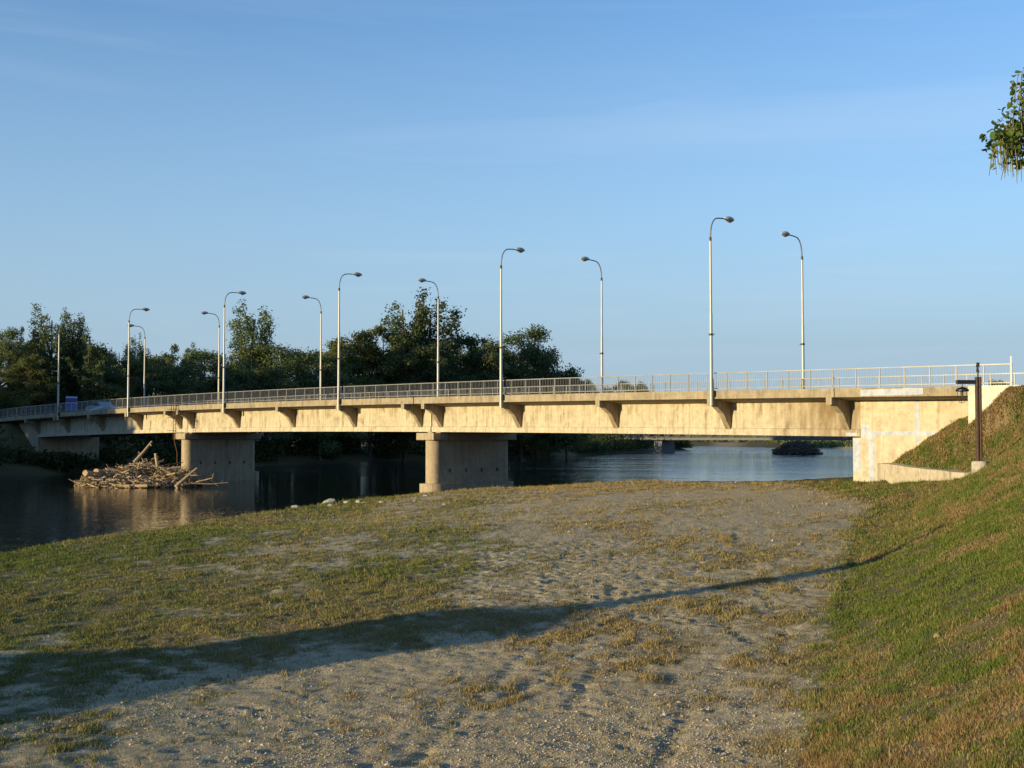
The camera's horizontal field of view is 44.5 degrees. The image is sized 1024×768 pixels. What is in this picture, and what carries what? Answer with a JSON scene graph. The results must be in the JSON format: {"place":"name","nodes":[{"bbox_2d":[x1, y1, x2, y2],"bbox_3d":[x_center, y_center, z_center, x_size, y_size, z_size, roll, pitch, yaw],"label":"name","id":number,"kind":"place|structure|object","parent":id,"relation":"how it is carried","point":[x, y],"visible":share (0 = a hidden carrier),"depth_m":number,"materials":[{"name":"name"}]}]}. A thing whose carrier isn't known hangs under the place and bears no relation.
{"place":"outdoors","nodes":[
{"label":"outdoors","id":0,"kind":"place"},
{"bbox_2d":[0,446,852,552],"bbox_3d":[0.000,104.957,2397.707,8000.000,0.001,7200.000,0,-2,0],"label":"river water","id":1,"kind":"structure","parent":0,"point":[41,510],"depth_m":110.78,"materials":[{"name":"blue liquid"}]},
{"bbox_2d":[69,451,214,487],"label":"driftwood pile","id":2,"kind":"object","parent":1,"relation":"in","point":[151,474],"visible":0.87,"depth_m":105.74,"materials":[{"name":"brown wood"}]},
{"bbox_2d":[83,470,101,477],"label":"log","id":3,"kind":"object","parent":2,"relation":"on","point":[88,473],"visible":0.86,"depth_m":104.79,"materials":[{"name":"brown wood"}]},
{"bbox_2d":[94,469,105,474],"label":"log","id":4,"kind":"object","parent":2,"relation":"on","point":[99,471],"visible":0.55,"depth_m":105.99,"materials":[{"name":"brown wood"}]},
{"bbox_2d":[102,484,147,486],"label":"log","id":5,"kind":"object","parent":2,"relation":"on","point":[135,485],"visible":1,"depth_m":103.02,"materials":[{"name":"brown wood"}]},
{"bbox_2d":[133,441,152,462],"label":"log","id":6,"kind":"object","parent":2,"relation":"on","point":[137,458],"visible":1,"depth_m":108.07,"materials":[{"name":"brown wood"}]},
{"bbox_2d":[154,453,158,466],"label":"log","id":7,"kind":"object","parent":2,"relation":"on","point":[156,460],"visible":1,"depth_m":106.82,"materials":[{"name":"brown wood"}]},
{"bbox_2d":[174,468,197,487],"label":"log","id":8,"kind":"object","parent":1,"relation":"in","point":[181,482],"visible":1,"depth_m":103.36,"materials":[{"name":"brown wood"}]},
{"bbox_2d":[190,481,227,485],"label":"log","id":9,"kind":"object","parent":1,"relation":"on","point":[221,482],"visible":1,"depth_m":103.12,"materials":[{"name":"brown wood"}]},
{"bbox_2d":[597,433,860,452],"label":"small river islets","id":10,"kind":"structure","parent":1,"relation":"in","point":[664,447],"depth_m":317.86,"materials":[{"name":"soil"},{"name":"leaves"},{"name":"bark"}]},
{"bbox_2d":[771,439,822,454],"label":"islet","id":11,"kind":"object","parent":1,"relation":"in","point":[794,447],"visible":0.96,"depth_m":297.16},
{"bbox_2d":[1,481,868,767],"bbox_3d":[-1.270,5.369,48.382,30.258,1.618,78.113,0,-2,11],"label":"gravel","id":12,"kind":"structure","parent":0,"point":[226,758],"depth_m":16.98,"materials":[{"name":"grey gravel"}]},
{"bbox_2d":[0,390,1023,767],"bbox_3d":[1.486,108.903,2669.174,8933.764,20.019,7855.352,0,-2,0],"label":"ground","id":13,"kind":"structure","parent":0,"point":[432,690],"depth_m":22.56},
{"bbox_2d":[0,370,31,412],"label":"tree","id":14,"kind":"object","parent":13,"relation":"on","point":[6,377],"visible":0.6,"depth_m":152.26,"materials":[{"name":"green plant"}]},
{"bbox_2d":[5,326,34,412],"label":"tree","id":15,"kind":"object","parent":13,"relation":"on","point":[21,341],"visible":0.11,"depth_m":165.97,"materials":[{"name":"green plant"}]},
{"bbox_2d":[0,326,45,417],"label":"tree","id":16,"kind":"object","parent":13,"relation":"on","point":[12,351],"visible":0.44,"depth_m":156.56,"materials":[{"name":"green plant"}]},
{"bbox_2d":[0,392,52,416],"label":"tree","id":17,"kind":"object","parent":13,"relation":"on","point":[1,414],"visible":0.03,"depth_m":168.25,"materials":[{"name":"green plant"}]},
{"bbox_2d":[0,354,56,414],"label":"tree","id":18,"kind":"object","parent":13,"relation":"on","point":[27,367],"visible":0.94,"depth_m":151.22,"materials":[{"name":"green plant"}]},
{"bbox_2d":[1,338,57,416],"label":"tree","id":19,"kind":"object","parent":13,"relation":"on","point":[7,373],"visible":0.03,"depth_m":169.29,"materials":[{"name":"green plant"}]},
{"bbox_2d":[10,375,85,415],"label":"tree","id":20,"kind":"object","parent":13,"relation":"on","point":[17,414],"visible":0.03,"depth_m":168.06,"materials":[{"name":"green plant"}]},
{"bbox_2d":[25,303,76,412],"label":"tree","id":21,"kind":"object","parent":13,"relation":"on","point":[42,349],"visible":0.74,"depth_m":158.91,"materials":[{"name":"green plant"}]},
{"bbox_2d":[53,306,91,411],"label":"tree","id":22,"kind":"object","parent":13,"relation":"on","point":[74,387],"visible":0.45,"depth_m":162.31,"materials":[{"name":"green plant"}]},
{"bbox_2d":[32,337,140,414],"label":"tree","id":23,"kind":"object","parent":13,"relation":"on","point":[95,352],"visible":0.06,"depth_m":170.99,"materials":[{"name":"green plant"}]},
{"bbox_2d":[65,333,122,406],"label":"tree","id":24,"kind":"object","parent":13,"relation":"on","point":[91,378],"visible":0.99,"depth_m":157.91,"materials":[{"name":"green plant"}]},
{"bbox_2d":[54,373,152,444],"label":"tree","id":25,"kind":"object","parent":13,"relation":"on","point":[118,393],"visible":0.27,"depth_m":164.10,"materials":[{"name":"green plant"}]},
{"bbox_2d":[75,346,164,405],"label":"tree","id":26,"kind":"object","parent":13,"relation":"on","point":[124,361],"visible":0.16,"depth_m":174.21,"materials":[{"name":"green plant"}]},
{"bbox_2d":[99,372,148,437],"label":"tree","id":27,"kind":"object","parent":13,"relation":"on","point":[123,386],"visible":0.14,"depth_m":167.81,"materials":[{"name":"green plant"}]},
{"bbox_2d":[124,332,150,448],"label":"tree","id":28,"kind":"object","parent":13,"relation":"on","point":[140,353],"visible":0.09,"depth_m":179.78,"materials":[{"name":"green plant"}]},
{"bbox_2d":[104,354,190,398],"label":"tree","id":29,"kind":"object","parent":13,"relation":"on","point":[156,359],"visible":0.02,"depth_m":188.67,"materials":[{"name":"green plant"}]},
{"bbox_2d":[111,361,195,444],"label":"tree","id":30,"kind":"object","parent":13,"relation":"on","point":[152,375],"visible":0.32,"depth_m":172.80,"materials":[{"name":"green plant"}]},
{"bbox_2d":[131,374,215,443],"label":"tree","id":31,"kind":"object","parent":13,"relation":"on","point":[170,383],"visible":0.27,"depth_m":173.02,"materials":[{"name":"green plant"}]},
{"bbox_2d":[154,344,194,395],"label":"tree","id":32,"kind":"object","parent":13,"relation":"on","point":[170,358],"visible":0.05,"depth_m":186.26,"materials":[{"name":"green plant"}]},
{"bbox_2d":[149,349,233,395],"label":"tree","id":33,"kind":"object","parent":13,"relation":"on","point":[177,359],"visible":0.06,"depth_m":200.18,"materials":[{"name":"green plant"}]},
{"bbox_2d":[180,342,205,404],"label":"tree","id":34,"kind":"object","parent":13,"relation":"on","point":[193,343],"visible":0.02,"depth_m":192.53,"materials":[{"name":"green plant"}]},
{"bbox_2d":[153,348,262,404],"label":"tree","id":35,"kind":"object","parent":13,"relation":"on","point":[181,372],"visible":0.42,"depth_m":180.83,"materials":[{"name":"green plant"}]},
{"bbox_2d":[225,354,257,388],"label":"tree","id":36,"kind":"object","parent":13,"relation":"on","point":[230,362],"visible":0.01,"depth_m":196.20,"materials":[{"name":"green plant"}]},
{"bbox_2d":[198,365,310,453],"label":"tree","id":37,"kind":"object","parent":13,"relation":"on","point":[271,374],"visible":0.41,"depth_m":178.54,"materials":[{"name":"green plant"}]},
{"bbox_2d":[225,299,283,432],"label":"tree","id":38,"kind":"object","parent":13,"relation":"on","point":[242,349],"visible":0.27,"depth_m":194.71,"materials":[{"name":"green plant"}]},
{"bbox_2d":[229,341,326,453],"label":"tree","id":39,"kind":"object","parent":13,"relation":"on","point":[295,360],"visible":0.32,"depth_m":189.49,"materials":[{"name":"green plant"}]},
{"bbox_2d":[259,350,348,451],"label":"tree","id":40,"kind":"object","parent":13,"relation":"on","point":[326,368],"visible":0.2,"depth_m":197.07,"materials":[{"name":"green plant"}]},
{"bbox_2d":[262,371,374,460],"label":"tree","id":41,"kind":"object","parent":13,"relation":"on","point":[319,446],"visible":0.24,"depth_m":192.27,"materials":[{"name":"green plant"}]},
{"bbox_2d":[322,498,334,503],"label":"rock","id":42,"kind":"object","parent":13,"relation":"on","point":[331,500],"visible":0.66,"depth_m":75.74,"materials":[{"name":"stone"}]},
{"bbox_2d":[286,347,371,449],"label":"tree","id":43,"kind":"object","parent":13,"relation":"on","point":[332,356],"visible":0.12,"depth_m":206.56,"materials":[{"name":"green plant"}]},
{"bbox_2d":[302,345,362,441],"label":"tree","id":44,"kind":"object","parent":13,"relation":"on","point":[347,355],"visible":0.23,"depth_m":204.48,"materials":[{"name":"green plant"}]},
{"bbox_2d":[0,400,693,471],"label":"undergrowth","id":45,"kind":"object","parent":13,"relation":"on","point":[166,451],"visible":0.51,"depth_m":180.12,"materials":[{"name":"green plant"}]},
{"bbox_2d":[306,323,408,452],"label":"tree","id":46,"kind":"object","parent":13,"relation":"on","point":[363,345],"visible":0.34,"depth_m":211.23,"materials":[{"name":"green plant"}]},
{"bbox_2d":[329,373,425,456],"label":"tree","id":47,"kind":"object","parent":13,"relation":"on","point":[365,438],"visible":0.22,"depth_m":207.22,"materials":[{"name":"green plant"}]},
{"bbox_2d":[363,328,430,445],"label":"tree","id":48,"kind":"object","parent":13,"relation":"on","point":[398,370],"visible":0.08,"depth_m":224.42,"materials":[{"name":"green plant"}]},
{"bbox_2d":[367,286,434,385],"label":"tree","id":49,"kind":"object","parent":13,"relation":"on","point":[397,325],"visible":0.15,"depth_m":224.78,"materials":[{"name":"green plant"}]},
{"bbox_2d":[345,341,462,460],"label":"tree","id":50,"kind":"object","parent":13,"relation":"on","point":[411,366],"visible":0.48,"depth_m":211.86,"materials":[{"name":"green plant"}]},
{"bbox_2d":[397,293,466,395],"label":"tree","id":51,"kind":"object","parent":13,"relation":"on","point":[444,328],"visible":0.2,"depth_m":226.81,"materials":[{"name":"green plant"}]},
{"bbox_2d":[391,366,485,453],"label":"tree","id":52,"kind":"object","parent":13,"relation":"on","point":[459,378],"visible":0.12,"depth_m":222.13,"materials":[{"name":"green plant"}]},
{"bbox_2d":[426,332,511,432],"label":"tree","id":53,"kind":"object","parent":13,"relation":"on","point":[489,362],"visible":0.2,"depth_m":230.80,"materials":[{"name":"green plant"}]},
{"bbox_2d":[455,343,499,432],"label":"tree","id":54,"kind":"object","parent":13,"relation":"on","point":[488,346],"visible":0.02,"depth_m":244.20,"materials":[{"name":"green plant"}]},
{"bbox_2d":[454,337,503,432],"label":"tree","id":55,"kind":"object","parent":13,"relation":"on","point":[468,371],"visible":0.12,"depth_m":236.57,"materials":[{"name":"green plant"}]},
{"bbox_2d":[459,349,535,391],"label":"tree","id":56,"kind":"object","parent":13,"relation":"on","point":[508,356],"visible":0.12,"depth_m":247.94,"materials":[{"name":"green plant"}]},
{"bbox_2d":[467,365,540,447],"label":"tree","id":57,"kind":"object","parent":13,"relation":"on","point":[515,372],"visible":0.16,"depth_m":239.35,"materials":[{"name":"green plant"}]},
{"bbox_2d":[489,342,519,394],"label":"tree","id":58,"kind":"object","parent":13,"relation":"on","point":[498,351],"visible":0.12,"depth_m":246.33,"materials":[{"name":"green plant"}]},
{"bbox_2d":[0,383,1023,767],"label":"grass","id":59,"kind":"structure","parent":13,"relation":"on","point":[966,505],"depth_m":26.18,"materials":[{"name":"green plant"}]},
{"bbox_2d":[0,385,1023,492],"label":"road bridge","id":60,"kind":"structure","parent":13,"relation":"on","point":[889,424],"depth_m":86.48,"materials":[{"name":"concrete"}]},
{"bbox_2d":[57,321,77,419],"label":"street lamp","id":61,"kind":"object","parent":60,"relation":"on","point":[75,323],"visible":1,"depth_m":136.22,"materials":[{"name":"grey metal"}]},
{"bbox_2d":[65,396,77,409],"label":"road sign","id":62,"kind":"object","parent":60,"relation":"on","point":[68,399],"visible":0.69,"depth_m":159.85,"materials":[{"name":"metal"}]},
{"bbox_2d":[127,324,145,406],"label":"street lamp","id":63,"kind":"object","parent":60,"relation":"on","point":[131,325],"visible":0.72,"depth_m":143.65,"materials":[{"name":"grey metal"}]},
{"bbox_2d":[127,308,149,416],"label":"street lamp","id":64,"kind":"object","parent":60,"relation":"on","point":[128,375],"visible":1,"depth_m":123.87,"materials":[{"name":"grey metal"}]},
{"bbox_2d":[201,311,219,403],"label":"street lamp","id":65,"kind":"object","parent":60,"relation":"on","point":[203,312],"visible":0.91,"depth_m":131.26,"materials":[{"name":"grey metal"}]},
{"bbox_2d":[222,291,245,412],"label":"street lamp","id":66,"kind":"object","parent":60,"relation":"on","point":[223,396],"visible":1,"depth_m":110.17,"materials":[{"name":"grey metal"}]},
{"bbox_2d":[301,295,321,399],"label":"street lamp","id":67,"kind":"object","parent":60,"relation":"on","point":[306,297],"visible":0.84,"depth_m":117.38,"materials":[{"name":"grey metal"}]},
{"bbox_2d":[337,272,361,409],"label":"street lamp","id":68,"kind":"object","parent":60,"relation":"on","point":[357,274],"visible":1,"depth_m":97.26,"materials":[{"name":"grey metal"}]},
{"bbox_2d":[418,278,439,396],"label":"street lamp","id":69,"kind":"object","parent":60,"relation":"on","point":[421,280],"visible":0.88,"depth_m":104.59,"materials":[{"name":"grey metal"}]},
{"bbox_2d":[0,363,1012,416],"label":"bridge railing","id":70,"kind":"object","parent":60,"relation":"on","point":[28,411],"visible":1,"depth_m":80.94,"materials":[{"name":"metal"}]},
{"bbox_2d":[167,403,177,462],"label":"access ladder","id":71,"kind":"object","parent":70,"relation":"hanging from","point":[173,417],"visible":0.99,"depth_m":116.21,"materials":[{"name":"metal"}]},
{"bbox_2d":[499,247,524,407],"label":"street lamp","id":72,"kind":"object","parent":60,"relation":"on","point":[519,250],"visible":1,"depth_m":83.44,"materials":[{"name":"grey metal"}]},
{"bbox_2d":[70,373,1023,411],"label":"bridge railing","id":73,"kind":"object","parent":60,"relation":"on","point":[943,376],"visible":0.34,"depth_m":86.91,"materials":[{"name":"metal"}]},
{"bbox_2d":[580,256,603,392],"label":"street lamp","id":74,"kind":"object","parent":60,"relation":"on","point":[584,258],"visible":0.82,"depth_m":90.83,"materials":[{"name":"grey metal"}]},
{"bbox_2d":[709,216,733,405],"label":"street lamp","id":75,"kind":"object","parent":60,"relation":"on","point":[728,219],"visible":1,"depth_m":70.50,"materials":[{"name":"metal"}]},
{"bbox_2d":[781,231,804,388],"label":"street lamp","id":76,"kind":"object","parent":60,"relation":"on","point":[786,234],"visible":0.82,"depth_m":78.17,"materials":[{"name":"grey metal"}]},
{"bbox_2d":[1010,355,1011,384],"bbox_3d":[23.157,-0.502,57.983,0.070,1.670,0.070,0,-2,0],"label":"marker post","id":77,"kind":"object","parent":60,"relation":"on","point":[1010,369],"visible":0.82,"depth_m":57.99,"materials":[{"name":"white paint"}]},
{"bbox_2d":[482,323,585,457],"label":"tree","id":78,"kind":"object","parent":13,"relation":"on","point":[537,356],"visible":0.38,"depth_m":247.88,"materials":[{"name":"green plant"}]},
{"bbox_2d":[507,368,580,456],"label":"tree","id":79,"kind":"object","parent":13,"relation":"on","point":[537,441],"visible":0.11,"depth_m":250.19,"materials":[{"name":"green plant"}]},
{"bbox_2d":[518,355,579,456],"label":"tree","id":80,"kind":"object","parent":13,"relation":"on","point":[548,451],"visible":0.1,"depth_m":256.13,"materials":[{"name":"green plant"}]},
{"bbox_2d":[533,379,598,456],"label":"tree","id":81,"kind":"object","parent":13,"relation":"on","point":[580,444],"visible":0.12,"depth_m":261.96,"materials":[{"name":"green plant"}]},
{"bbox_2d":[599,380,639,433],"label":"tree","id":82,"kind":"object","parent":13,"relation":"on","point":[616,388],"visible":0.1,"depth_m":409.55,"materials":[{"name":"green plant"}]},
{"bbox_2d":[637,380,648,391],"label":"tree","id":83,"kind":"object","parent":13,"relation":"on","point":[644,388],"visible":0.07,"depth_m":408.38,"materials":[{"name":"green plant"}]},
{"bbox_2d":[599,434,852,447],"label":"distant scrub","id":84,"kind":"object","parent":13,"relation":"on","point":[828,443],"visible":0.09,"depth_m":500.62,"materials":[{"name":"green plant"}]},
{"bbox_2d":[877,463,969,483],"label":"wall","id":85,"kind":"structure","parent":13,"relation":"on","point":[895,472],"depth_m":60.26,"materials":[{"name":"beige concrete"}]},
{"bbox_2d":[955,362,987,473],"bbox_3d":[18.387,1.765,49.970,1.250,5.267,0.660,0,-2,0],"label":"lantern post","id":86,"kind":"object","parent":13,"relation":"on","point":[977,464],"visible":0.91,"depth_m":49.93,"materials":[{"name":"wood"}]},
{"bbox_2d":[988,379,1008,384],"bbox_3d":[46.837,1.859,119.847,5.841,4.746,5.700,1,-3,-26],"label":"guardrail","id":87,"kind":"object","parent":13,"relation":"on","point":[997,383],"visible":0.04,"depth_m":120.47,"materials":[{"name":"white metal"}]},
{"bbox_2d":[979,67,1023,181],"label":"catalpa tree","id":88,"kind":"object","parent":13,"relation":"on","point":[1010,142],"visible":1,"depth_m":22.09,"materials":[{"name":"green plant"}]},
{"bbox_2d":[0,0,1023,434],"label":"sky","id":89,"kind":"structure","parent":0,"point":[169,158],"materials":[{"name":"blue"}]},
{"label":"road","id":90,"kind":"structure","parent":0,"visible":0},
{"bbox_2d":[86,402,115,410],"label":"car","id":91,"kind":"object","parent":90,"relation":"on","point":[107,406],"visible":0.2,"depth_m":136.54,"materials":[{"name":"blue paint"}]}
]}

